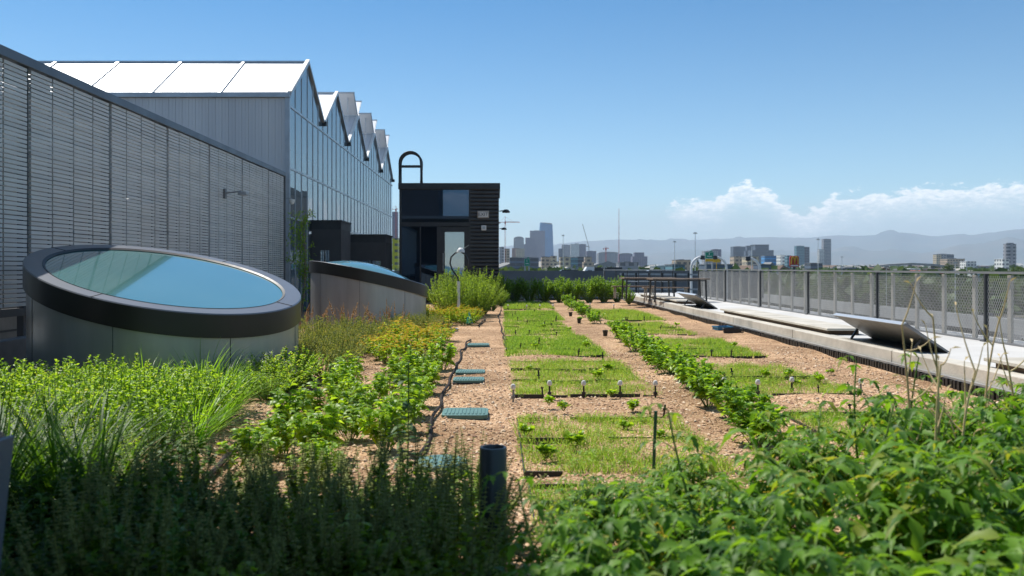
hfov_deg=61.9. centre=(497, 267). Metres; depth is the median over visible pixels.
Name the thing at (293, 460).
catmint plant
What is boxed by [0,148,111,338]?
rooftop unit
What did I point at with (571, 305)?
basil plant
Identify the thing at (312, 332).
dry herb plant
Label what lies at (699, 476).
tomato plant
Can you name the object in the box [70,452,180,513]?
shade plant
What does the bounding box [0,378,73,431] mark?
mint plant
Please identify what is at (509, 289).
hedge bush
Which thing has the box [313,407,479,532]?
catmint plant
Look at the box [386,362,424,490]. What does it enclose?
tall sprout
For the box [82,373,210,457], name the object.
mint plant
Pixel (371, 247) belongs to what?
entry vestibule
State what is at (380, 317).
seedhead plant
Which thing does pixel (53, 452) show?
dark grass clump
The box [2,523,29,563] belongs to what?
shade plant
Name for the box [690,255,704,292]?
curved pole
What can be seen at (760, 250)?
city building
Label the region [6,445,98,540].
shade plant
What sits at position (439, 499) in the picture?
catmint plant
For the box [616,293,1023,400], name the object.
concrete curb
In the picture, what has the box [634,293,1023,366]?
terrace floor
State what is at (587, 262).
city building
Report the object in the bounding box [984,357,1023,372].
bench slab
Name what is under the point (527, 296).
hedge bush
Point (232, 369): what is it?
grass clump
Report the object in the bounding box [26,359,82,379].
leafy herb
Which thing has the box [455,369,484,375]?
valve box
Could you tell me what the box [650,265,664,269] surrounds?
city building
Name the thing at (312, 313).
seedhead plant
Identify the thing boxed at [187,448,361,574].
catmint plant
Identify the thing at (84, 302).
round skylight
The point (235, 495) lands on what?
catmint plant
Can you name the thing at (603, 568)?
tomato plant
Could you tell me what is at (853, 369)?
tomato shoot
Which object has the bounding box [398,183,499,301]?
glazed booth
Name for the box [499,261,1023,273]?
distant rooftops
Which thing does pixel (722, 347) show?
planting bed
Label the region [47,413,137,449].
mint plant
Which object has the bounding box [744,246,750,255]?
city building
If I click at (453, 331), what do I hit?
yellow flower plant
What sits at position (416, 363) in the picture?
pepper plant
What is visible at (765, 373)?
lettuce
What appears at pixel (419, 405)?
pepper plant
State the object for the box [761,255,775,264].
city building
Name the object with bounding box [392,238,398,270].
city building
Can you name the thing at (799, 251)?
city building
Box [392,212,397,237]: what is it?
city building
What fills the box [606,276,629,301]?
hedge bush
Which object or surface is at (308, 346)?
dry herb plant
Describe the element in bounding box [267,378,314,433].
pepper plant
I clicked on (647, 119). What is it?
sky
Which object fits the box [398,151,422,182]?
roof ladder hoop
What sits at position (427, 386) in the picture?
pepper plant
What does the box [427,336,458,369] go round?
pepper plant
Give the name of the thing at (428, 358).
pepper plant
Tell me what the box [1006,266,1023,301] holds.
broad tree
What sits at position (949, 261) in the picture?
city building
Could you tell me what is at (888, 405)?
tomato shoot
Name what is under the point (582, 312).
basil plant
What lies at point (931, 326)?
parking lot
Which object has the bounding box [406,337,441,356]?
yellow flower plant
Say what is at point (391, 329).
yellow flower plant
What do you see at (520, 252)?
city building
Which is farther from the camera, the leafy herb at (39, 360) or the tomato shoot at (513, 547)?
the leafy herb at (39, 360)
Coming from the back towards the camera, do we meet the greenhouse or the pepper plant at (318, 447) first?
the greenhouse
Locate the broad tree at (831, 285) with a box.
[811,279,833,311]
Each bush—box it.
[426,273,461,314]
[431,267,479,316]
[444,266,489,307]
[453,272,500,316]
[465,266,505,313]
[490,273,513,302]
[490,283,507,310]
[497,289,509,305]
[505,276,529,301]
[515,277,543,301]
[531,276,555,301]
[548,276,574,302]
[564,278,586,300]
[575,277,602,302]
[593,275,618,301]
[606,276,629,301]
[623,288,635,303]
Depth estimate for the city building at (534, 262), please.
660.00 m
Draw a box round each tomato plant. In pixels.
[489,497,673,575]
[504,494,662,575]
[546,530,663,575]
[549,472,649,552]
[560,490,828,575]
[587,473,844,575]
[608,469,744,571]
[627,442,725,527]
[707,430,844,572]
[719,415,1023,575]
[743,400,907,524]
[762,457,1023,575]
[820,394,1023,523]
[834,383,1021,499]
[839,398,996,456]
[869,423,1023,575]
[893,394,977,440]
[902,502,1023,575]
[943,376,1023,479]
[950,385,1023,438]
[957,407,1023,541]
[969,383,1023,510]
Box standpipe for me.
[480,444,506,573]
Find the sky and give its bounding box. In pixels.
[0,0,1023,246]
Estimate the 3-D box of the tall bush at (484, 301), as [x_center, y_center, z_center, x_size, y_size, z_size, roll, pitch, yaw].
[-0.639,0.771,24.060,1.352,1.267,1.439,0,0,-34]
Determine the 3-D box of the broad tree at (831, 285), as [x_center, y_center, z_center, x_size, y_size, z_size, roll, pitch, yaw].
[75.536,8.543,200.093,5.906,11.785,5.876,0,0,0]
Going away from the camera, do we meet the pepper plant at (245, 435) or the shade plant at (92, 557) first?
the shade plant at (92, 557)
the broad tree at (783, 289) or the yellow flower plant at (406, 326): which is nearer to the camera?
the yellow flower plant at (406, 326)
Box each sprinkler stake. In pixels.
[511,384,515,401]
[547,380,551,394]
[581,380,585,397]
[618,380,622,397]
[653,380,657,397]
[755,379,759,394]
[789,377,793,390]
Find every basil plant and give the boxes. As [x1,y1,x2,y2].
[561,293,574,303]
[565,300,576,309]
[572,299,583,312]
[574,301,586,311]
[576,304,591,317]
[585,309,600,317]
[586,311,605,322]
[606,318,626,337]
[611,319,631,341]
[616,326,646,345]
[620,331,637,350]
[630,328,654,353]
[637,334,664,356]
[642,340,670,367]
[648,350,677,373]
[666,343,701,379]
[670,355,714,387]
[684,361,718,394]
[686,366,728,406]
[703,380,754,416]
[718,396,788,443]
[719,384,773,425]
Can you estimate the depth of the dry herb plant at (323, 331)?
13.44 m
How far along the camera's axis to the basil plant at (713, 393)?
8.00 m
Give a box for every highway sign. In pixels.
[524,257,529,299]
[705,251,712,270]
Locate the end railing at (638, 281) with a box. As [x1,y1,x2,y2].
[604,270,672,292]
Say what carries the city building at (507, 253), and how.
on the ground
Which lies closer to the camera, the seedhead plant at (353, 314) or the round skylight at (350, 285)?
the seedhead plant at (353, 314)
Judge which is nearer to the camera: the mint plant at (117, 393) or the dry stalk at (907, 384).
the dry stalk at (907, 384)
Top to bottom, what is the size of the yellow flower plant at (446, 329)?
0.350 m
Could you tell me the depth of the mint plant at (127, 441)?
5.42 m
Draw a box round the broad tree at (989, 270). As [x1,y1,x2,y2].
[981,269,1002,281]
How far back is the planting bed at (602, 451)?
6.50 m
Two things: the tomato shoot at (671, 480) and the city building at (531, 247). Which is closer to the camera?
the tomato shoot at (671, 480)
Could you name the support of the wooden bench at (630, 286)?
on the terrace floor
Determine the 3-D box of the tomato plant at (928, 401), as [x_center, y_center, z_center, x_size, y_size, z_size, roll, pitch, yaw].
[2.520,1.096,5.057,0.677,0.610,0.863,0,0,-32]
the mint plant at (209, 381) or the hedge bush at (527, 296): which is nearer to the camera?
the mint plant at (209, 381)
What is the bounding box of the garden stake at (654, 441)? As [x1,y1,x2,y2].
[652,411,657,477]
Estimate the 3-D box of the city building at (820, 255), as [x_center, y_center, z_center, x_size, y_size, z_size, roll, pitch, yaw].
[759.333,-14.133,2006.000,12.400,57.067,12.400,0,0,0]
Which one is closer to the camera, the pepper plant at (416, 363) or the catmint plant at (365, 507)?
the catmint plant at (365, 507)
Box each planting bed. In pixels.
[502,319,575,334]
[503,300,554,309]
[503,308,566,321]
[503,330,609,356]
[505,352,662,398]
[507,404,742,476]
[524,471,747,540]
[589,308,667,321]
[604,317,696,335]
[653,335,768,358]
[697,360,856,395]
[782,404,981,473]
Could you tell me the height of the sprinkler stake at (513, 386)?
0.235 m
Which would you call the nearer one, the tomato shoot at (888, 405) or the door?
the tomato shoot at (888, 405)
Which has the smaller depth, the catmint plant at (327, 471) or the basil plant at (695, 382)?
the catmint plant at (327, 471)
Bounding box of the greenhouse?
[1,59,394,311]
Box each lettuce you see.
[517,422,534,434]
[534,443,559,457]
[543,394,555,403]
[557,399,569,410]
[563,429,585,446]
[582,339,590,346]
[591,368,604,376]
[602,363,614,370]
[606,388,617,395]
[618,418,633,428]
[626,399,640,410]
[657,429,664,435]
[758,368,770,377]
[781,368,794,376]
[789,378,801,384]
[812,371,825,382]
[824,368,835,373]
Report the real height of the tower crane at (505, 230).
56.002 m
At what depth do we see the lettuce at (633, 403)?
8.17 m
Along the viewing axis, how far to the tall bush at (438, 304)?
24.46 m
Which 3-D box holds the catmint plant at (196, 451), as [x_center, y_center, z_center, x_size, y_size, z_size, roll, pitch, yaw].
[-1.552,1.058,4.284,0.818,0.691,0.703,0,0,27]
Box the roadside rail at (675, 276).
[620,273,702,293]
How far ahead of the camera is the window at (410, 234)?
34.00 m
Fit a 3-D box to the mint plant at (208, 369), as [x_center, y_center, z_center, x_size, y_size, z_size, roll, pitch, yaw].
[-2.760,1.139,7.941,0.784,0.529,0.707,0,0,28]
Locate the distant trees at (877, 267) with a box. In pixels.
[395,263,1023,314]
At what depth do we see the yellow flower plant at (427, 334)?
13.70 m
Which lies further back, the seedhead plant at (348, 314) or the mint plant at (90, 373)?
the seedhead plant at (348, 314)
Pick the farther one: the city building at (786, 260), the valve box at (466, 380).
the city building at (786, 260)
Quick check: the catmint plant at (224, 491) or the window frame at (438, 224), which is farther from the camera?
the window frame at (438, 224)
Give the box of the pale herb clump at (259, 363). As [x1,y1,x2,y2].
[227,349,296,394]
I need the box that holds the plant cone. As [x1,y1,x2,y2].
[466,312,472,323]
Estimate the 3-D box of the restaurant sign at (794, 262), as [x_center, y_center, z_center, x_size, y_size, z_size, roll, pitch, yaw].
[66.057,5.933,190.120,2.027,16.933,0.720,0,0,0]
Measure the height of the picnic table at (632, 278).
0.776 m
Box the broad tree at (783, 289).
[776,281,790,304]
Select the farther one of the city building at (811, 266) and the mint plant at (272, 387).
the city building at (811, 266)
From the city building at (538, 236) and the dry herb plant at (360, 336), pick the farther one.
the city building at (538, 236)
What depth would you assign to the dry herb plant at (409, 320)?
17.58 m
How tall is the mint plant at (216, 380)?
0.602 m
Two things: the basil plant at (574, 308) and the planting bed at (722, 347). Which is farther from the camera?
the basil plant at (574, 308)
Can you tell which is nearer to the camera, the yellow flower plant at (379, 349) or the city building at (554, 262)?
the yellow flower plant at (379, 349)
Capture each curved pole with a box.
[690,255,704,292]
[713,255,727,299]
[745,256,760,269]
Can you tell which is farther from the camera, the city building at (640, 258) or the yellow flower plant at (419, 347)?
the city building at (640, 258)
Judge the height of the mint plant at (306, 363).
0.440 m
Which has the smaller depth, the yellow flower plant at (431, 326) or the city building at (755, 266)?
the yellow flower plant at (431, 326)
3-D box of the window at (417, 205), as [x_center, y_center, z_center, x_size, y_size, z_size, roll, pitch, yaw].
[-3.151,-2.437,34.006,1.360,1.292,0.012,0,0,0]
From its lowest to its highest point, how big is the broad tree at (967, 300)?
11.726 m
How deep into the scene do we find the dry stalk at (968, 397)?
4.12 m
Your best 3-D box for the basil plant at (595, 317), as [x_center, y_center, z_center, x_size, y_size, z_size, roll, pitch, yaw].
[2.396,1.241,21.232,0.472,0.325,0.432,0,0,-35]
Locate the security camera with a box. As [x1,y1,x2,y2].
[286,198,294,203]
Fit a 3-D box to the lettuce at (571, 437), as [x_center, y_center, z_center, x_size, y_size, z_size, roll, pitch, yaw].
[0.603,1.314,6.562,0.211,0.136,0.158,0,0,38]
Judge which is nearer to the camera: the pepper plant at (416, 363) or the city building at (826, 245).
the pepper plant at (416, 363)
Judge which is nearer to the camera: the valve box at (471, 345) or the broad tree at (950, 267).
the valve box at (471, 345)
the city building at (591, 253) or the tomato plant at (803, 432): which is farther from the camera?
the city building at (591, 253)
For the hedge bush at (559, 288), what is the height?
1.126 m
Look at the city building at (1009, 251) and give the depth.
900.76 m
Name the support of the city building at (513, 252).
on the ground
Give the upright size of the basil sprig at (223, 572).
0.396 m
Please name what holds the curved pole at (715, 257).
on the service road
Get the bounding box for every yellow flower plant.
[356,335,399,360]
[366,338,408,363]
[367,331,396,358]
[376,326,412,351]
[378,320,410,338]
[381,335,431,359]
[387,318,418,334]
[392,333,430,355]
[404,325,435,352]
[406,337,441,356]
[408,321,432,337]
[411,322,451,349]
[419,326,443,347]
[427,306,452,320]
[427,318,459,341]
[429,320,452,335]
[430,328,453,344]
[437,308,459,324]
[447,305,463,322]
[452,308,472,324]
[456,309,482,324]
[470,307,486,322]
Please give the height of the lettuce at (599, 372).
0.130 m
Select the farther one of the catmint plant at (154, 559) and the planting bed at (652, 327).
the planting bed at (652, 327)
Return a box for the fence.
[698,269,1023,346]
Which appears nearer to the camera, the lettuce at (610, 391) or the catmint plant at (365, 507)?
the catmint plant at (365, 507)
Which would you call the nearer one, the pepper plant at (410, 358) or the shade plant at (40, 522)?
the shade plant at (40, 522)
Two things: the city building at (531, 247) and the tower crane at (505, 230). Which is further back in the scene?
the city building at (531, 247)
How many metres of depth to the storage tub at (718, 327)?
19.00 m
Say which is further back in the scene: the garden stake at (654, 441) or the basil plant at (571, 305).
the basil plant at (571, 305)
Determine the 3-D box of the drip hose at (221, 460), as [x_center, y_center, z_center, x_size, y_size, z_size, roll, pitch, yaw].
[-1.988,1.366,7.705,0.098,0.110,5.386,0,0,-2]
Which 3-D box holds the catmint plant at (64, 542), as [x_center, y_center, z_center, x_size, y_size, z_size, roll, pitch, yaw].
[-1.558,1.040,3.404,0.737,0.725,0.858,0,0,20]
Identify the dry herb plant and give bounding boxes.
[297,338,358,378]
[298,324,322,354]
[298,328,312,353]
[298,331,316,347]
[298,336,323,364]
[299,316,341,352]
[300,323,345,355]
[308,328,371,370]
[311,330,355,360]
[316,332,367,364]
[318,325,370,357]
[333,312,381,345]
[335,316,392,352]
[341,325,376,355]
[370,318,403,337]
[378,314,408,329]
[394,314,420,326]
[406,311,434,325]
[407,315,434,332]
[411,313,444,330]
[415,313,442,327]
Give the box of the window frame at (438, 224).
[399,189,471,295]
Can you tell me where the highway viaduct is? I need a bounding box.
[394,271,763,298]
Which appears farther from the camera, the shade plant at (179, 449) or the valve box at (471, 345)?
the valve box at (471, 345)
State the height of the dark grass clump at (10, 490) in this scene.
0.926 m
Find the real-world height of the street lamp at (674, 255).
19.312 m
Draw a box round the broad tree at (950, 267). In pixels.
[942,263,954,273]
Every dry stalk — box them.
[892,281,988,452]
[901,277,941,443]
[918,346,961,474]
[926,302,988,473]
[972,278,1019,479]
[992,315,1023,476]
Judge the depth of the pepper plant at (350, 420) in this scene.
6.89 m
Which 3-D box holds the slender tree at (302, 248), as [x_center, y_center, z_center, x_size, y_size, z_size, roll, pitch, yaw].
[-5.601,-0.088,24.295,1.247,3.186,1.142,0,0,0]
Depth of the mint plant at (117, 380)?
6.84 m
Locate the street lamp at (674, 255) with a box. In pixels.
[673,241,675,270]
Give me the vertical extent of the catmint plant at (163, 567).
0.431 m
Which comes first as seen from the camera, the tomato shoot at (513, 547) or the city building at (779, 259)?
the tomato shoot at (513, 547)
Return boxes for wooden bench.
[611,286,653,297]
[642,287,689,300]
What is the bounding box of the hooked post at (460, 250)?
[449,245,468,319]
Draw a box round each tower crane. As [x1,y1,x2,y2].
[395,207,397,237]
[499,218,519,262]
[603,247,608,261]
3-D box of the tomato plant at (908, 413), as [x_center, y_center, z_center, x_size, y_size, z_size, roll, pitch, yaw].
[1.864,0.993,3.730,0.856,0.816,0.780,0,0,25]
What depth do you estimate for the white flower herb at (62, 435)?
5.41 m
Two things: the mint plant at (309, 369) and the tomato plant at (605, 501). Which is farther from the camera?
the mint plant at (309, 369)
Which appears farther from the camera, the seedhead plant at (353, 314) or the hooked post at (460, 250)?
the hooked post at (460, 250)
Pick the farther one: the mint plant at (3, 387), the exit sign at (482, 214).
the exit sign at (482, 214)
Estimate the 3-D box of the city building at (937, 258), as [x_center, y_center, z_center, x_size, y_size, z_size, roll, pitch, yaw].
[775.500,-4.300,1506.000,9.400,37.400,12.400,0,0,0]
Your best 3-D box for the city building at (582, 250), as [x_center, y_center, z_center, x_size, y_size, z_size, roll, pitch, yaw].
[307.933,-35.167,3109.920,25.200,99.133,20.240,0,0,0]
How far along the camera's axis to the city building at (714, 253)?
1900.00 m
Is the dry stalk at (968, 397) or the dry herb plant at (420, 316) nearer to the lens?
the dry stalk at (968, 397)
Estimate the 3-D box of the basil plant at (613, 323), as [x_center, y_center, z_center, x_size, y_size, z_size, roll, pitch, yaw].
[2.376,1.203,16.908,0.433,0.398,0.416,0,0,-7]
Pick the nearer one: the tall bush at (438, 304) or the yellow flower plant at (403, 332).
the yellow flower plant at (403, 332)
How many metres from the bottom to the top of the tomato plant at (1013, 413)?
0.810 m
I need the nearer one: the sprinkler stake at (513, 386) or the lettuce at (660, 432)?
the lettuce at (660, 432)
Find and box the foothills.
[504,237,1023,265]
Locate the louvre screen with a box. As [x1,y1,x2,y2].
[0,44,285,336]
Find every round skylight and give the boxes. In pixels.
[22,245,300,389]
[309,261,427,329]
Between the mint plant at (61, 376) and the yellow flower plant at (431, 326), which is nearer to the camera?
the mint plant at (61, 376)
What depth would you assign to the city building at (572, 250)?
3000.00 m
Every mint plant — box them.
[0,357,51,411]
[0,358,56,405]
[0,378,18,412]
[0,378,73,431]
[1,358,104,420]
[3,374,119,437]
[10,363,64,422]
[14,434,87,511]
[24,374,152,430]
[42,354,135,401]
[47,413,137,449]
[65,425,150,477]
[66,363,173,427]
[80,352,162,384]
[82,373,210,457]
[120,366,219,432]
[120,387,206,443]
[123,363,194,388]
[138,361,245,422]
[142,367,200,386]
[178,360,241,397]
[198,365,264,415]
[236,361,299,399]
[246,345,321,392]
[285,348,327,384]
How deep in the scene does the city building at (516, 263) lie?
620.00 m
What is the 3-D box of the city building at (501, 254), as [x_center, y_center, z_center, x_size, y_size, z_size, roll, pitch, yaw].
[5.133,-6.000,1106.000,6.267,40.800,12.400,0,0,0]
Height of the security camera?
0.200 m
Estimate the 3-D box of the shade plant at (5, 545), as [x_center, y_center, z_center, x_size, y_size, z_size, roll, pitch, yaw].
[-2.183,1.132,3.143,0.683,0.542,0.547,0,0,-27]
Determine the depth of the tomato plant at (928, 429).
4.33 m
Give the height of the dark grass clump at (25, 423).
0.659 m
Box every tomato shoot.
[481,472,584,575]
[635,403,735,555]
[821,356,894,474]
[835,392,920,506]
[878,352,948,448]
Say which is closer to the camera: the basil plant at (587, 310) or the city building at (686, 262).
the basil plant at (587, 310)
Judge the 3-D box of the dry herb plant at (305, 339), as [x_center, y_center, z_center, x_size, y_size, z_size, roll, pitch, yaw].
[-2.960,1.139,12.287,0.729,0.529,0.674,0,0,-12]
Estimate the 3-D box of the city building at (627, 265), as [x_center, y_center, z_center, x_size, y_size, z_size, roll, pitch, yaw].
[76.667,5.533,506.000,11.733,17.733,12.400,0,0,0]
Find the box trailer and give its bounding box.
[583,267,621,270]
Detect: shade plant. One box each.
[0,525,138,575]
[2,493,85,573]
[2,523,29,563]
[3,533,12,548]
[4,457,116,563]
[5,479,42,540]
[5,505,18,527]
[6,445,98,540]
[42,504,157,573]
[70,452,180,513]
[76,462,218,534]
[85,494,264,575]
[107,469,280,556]
[110,476,219,532]
[141,439,243,510]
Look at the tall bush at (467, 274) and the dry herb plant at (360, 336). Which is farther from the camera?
the tall bush at (467, 274)
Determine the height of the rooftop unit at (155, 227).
3.200 m
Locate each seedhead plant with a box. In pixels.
[301,304,331,331]
[326,303,365,323]
[328,299,376,323]
[337,303,373,320]
[356,303,392,336]
[362,298,405,331]
[382,301,408,324]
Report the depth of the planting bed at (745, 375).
10.33 m
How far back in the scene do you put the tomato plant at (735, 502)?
3.12 m
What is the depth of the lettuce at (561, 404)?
8.19 m
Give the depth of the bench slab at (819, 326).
16.30 m
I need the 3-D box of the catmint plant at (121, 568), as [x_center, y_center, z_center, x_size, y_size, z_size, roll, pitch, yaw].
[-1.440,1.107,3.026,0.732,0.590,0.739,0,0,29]
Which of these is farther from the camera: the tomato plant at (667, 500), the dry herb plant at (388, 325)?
the dry herb plant at (388, 325)
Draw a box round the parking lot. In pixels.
[857,315,1023,340]
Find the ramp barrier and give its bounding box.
[728,294,1023,336]
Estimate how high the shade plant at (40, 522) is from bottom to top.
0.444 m
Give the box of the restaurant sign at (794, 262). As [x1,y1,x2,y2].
[789,256,798,295]
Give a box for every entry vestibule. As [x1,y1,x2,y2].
[310,220,350,261]
[350,234,392,269]
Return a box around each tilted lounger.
[676,292,717,308]
[833,313,948,352]
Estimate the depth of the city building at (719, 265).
330.00 m
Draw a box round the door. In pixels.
[440,227,468,290]
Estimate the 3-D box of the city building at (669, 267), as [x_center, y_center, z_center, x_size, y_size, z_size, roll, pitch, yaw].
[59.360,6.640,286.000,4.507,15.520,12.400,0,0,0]
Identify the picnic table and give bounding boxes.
[619,277,674,299]
[646,278,709,301]
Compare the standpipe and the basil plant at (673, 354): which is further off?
the basil plant at (673, 354)
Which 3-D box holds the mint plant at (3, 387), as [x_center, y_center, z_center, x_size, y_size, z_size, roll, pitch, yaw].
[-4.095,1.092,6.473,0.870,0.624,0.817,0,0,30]
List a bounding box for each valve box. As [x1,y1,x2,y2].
[418,454,467,472]
[441,408,488,420]
[452,377,483,384]
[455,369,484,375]
[467,343,489,347]
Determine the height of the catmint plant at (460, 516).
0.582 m
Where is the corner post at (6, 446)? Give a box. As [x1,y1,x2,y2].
[0,431,13,565]
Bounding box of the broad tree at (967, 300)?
[947,281,993,314]
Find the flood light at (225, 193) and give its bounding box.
[223,189,248,198]
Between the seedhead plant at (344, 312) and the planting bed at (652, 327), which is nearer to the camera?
the seedhead plant at (344, 312)
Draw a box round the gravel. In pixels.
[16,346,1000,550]
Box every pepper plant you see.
[215,419,285,471]
[256,403,303,454]
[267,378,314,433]
[286,434,346,481]
[287,397,348,452]
[298,377,342,417]
[319,360,360,391]
[320,370,356,399]
[326,402,376,440]
[332,350,364,382]
[338,383,379,416]
[346,373,389,408]
[355,392,410,451]
[373,369,406,397]
[380,355,411,384]
[380,390,429,432]
[390,345,422,373]
[390,379,426,415]
[394,369,437,401]
[412,360,439,394]
[413,359,441,377]
[420,350,443,370]
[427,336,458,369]
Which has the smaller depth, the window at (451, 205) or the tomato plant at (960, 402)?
the tomato plant at (960, 402)
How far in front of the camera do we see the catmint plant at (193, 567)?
3.14 m
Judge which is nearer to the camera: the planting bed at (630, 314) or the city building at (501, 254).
the planting bed at (630, 314)
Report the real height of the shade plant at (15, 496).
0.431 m
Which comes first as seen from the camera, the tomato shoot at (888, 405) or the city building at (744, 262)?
the tomato shoot at (888, 405)
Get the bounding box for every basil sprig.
[131,524,221,575]
[187,561,271,575]
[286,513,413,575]
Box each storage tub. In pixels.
[712,325,733,329]
[722,328,741,332]
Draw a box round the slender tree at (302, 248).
[284,208,316,315]
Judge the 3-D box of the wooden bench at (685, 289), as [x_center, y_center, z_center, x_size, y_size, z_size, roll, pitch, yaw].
[5.750,0.912,29.200,1.600,0.455,0.320,0,0,-4]
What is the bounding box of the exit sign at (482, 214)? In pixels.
[477,211,488,217]
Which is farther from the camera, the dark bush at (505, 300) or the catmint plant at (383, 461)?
the dark bush at (505, 300)
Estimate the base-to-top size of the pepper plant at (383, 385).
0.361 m
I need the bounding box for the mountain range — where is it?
[502,229,1023,254]
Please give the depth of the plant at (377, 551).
3.29 m
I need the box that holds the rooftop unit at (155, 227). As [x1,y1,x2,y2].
[112,199,201,254]
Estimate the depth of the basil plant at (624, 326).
16.05 m
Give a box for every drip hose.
[204,379,322,477]
[413,339,470,469]
[497,310,506,350]
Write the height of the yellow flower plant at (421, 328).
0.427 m
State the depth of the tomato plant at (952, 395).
5.77 m
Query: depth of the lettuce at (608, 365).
11.33 m
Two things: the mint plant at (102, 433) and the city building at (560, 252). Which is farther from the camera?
the city building at (560, 252)
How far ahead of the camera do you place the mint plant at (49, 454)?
4.89 m
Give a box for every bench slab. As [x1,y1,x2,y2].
[638,293,693,303]
[720,309,858,334]
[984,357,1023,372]
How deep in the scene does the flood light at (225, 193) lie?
19.60 m
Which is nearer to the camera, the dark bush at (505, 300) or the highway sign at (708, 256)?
the dark bush at (505, 300)
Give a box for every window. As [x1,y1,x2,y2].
[402,190,435,221]
[402,226,419,282]
[421,226,436,295]
[436,190,468,221]
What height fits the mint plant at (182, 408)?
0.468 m
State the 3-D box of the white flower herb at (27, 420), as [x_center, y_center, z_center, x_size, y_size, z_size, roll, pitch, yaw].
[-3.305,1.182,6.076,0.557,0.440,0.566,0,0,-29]
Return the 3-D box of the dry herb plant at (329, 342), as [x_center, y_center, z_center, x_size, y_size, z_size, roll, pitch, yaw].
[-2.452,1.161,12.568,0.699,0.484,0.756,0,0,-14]
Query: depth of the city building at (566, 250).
3200.00 m
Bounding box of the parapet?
[0,336,25,376]
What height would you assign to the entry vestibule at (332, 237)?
3.080 m
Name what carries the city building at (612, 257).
on the ground
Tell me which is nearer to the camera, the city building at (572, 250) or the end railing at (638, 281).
the end railing at (638, 281)
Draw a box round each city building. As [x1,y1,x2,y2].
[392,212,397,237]
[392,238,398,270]
[499,247,503,263]
[505,249,509,262]
[509,257,522,269]
[512,248,518,256]
[514,236,523,248]
[516,249,524,256]
[522,257,538,268]
[524,238,537,256]
[530,230,544,260]
[539,222,553,256]
[541,256,550,270]
[550,256,558,266]
[558,248,562,260]
[559,256,570,266]
[562,245,569,256]
[570,244,574,256]
[571,257,577,266]
[574,243,578,256]
[578,256,583,267]
[579,244,585,256]
[582,256,593,268]
[586,251,595,263]
[597,252,618,263]
[616,262,638,270]
[617,253,632,261]
[631,252,646,265]
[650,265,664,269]
[665,264,685,270]
[672,259,690,270]
[698,263,732,270]
[702,251,717,263]
[711,249,720,262]
[730,246,745,255]
[730,256,741,265]
[741,256,758,264]
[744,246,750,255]
[748,245,773,263]
[753,264,771,271]
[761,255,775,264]
[763,262,779,274]
[776,255,783,264]
[784,255,791,267]
[794,246,803,265]
[804,247,809,262]
[804,263,822,269]
[817,249,823,264]
[822,239,830,264]
[827,267,871,272]
[933,254,941,264]
[940,258,964,267]
[960,261,976,270]
[994,259,1008,269]
[1003,243,1015,265]
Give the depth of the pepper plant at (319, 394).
7.73 m
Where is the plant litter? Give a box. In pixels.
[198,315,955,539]
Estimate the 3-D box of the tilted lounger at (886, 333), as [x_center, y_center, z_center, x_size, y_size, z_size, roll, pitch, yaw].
[5.667,0.933,12.450,0.658,0.410,2.320,0,0,0]
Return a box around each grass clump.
[0,364,177,533]
[0,374,243,522]
[0,377,161,510]
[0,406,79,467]
[1,375,281,532]
[9,369,181,434]
[31,363,122,398]
[97,346,217,385]
[108,360,223,424]
[126,376,266,447]
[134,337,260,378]
[154,351,295,425]
[186,354,266,388]
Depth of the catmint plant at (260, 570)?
2.92 m
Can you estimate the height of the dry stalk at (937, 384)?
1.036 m
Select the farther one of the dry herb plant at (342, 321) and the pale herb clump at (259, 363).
the dry herb plant at (342, 321)
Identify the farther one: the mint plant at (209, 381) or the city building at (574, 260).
the city building at (574, 260)
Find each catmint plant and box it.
[0,487,198,575]
[10,440,216,575]
[30,482,278,575]
[49,432,239,573]
[75,440,236,535]
[81,410,261,505]
[136,565,164,575]
[142,467,287,550]
[142,522,320,575]
[144,461,318,575]
[148,444,297,535]
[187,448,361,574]
[203,471,410,575]
[212,435,349,538]
[214,431,360,539]
[225,468,427,575]
[241,481,394,575]
[241,532,331,575]
[258,443,395,539]
[309,444,434,520]
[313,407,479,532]
[313,457,460,546]
[320,560,409,575]
[329,454,506,575]
[374,454,545,575]
[382,426,546,541]
[384,474,561,575]
[388,447,532,561]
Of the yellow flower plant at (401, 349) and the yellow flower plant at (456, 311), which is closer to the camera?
the yellow flower plant at (401, 349)

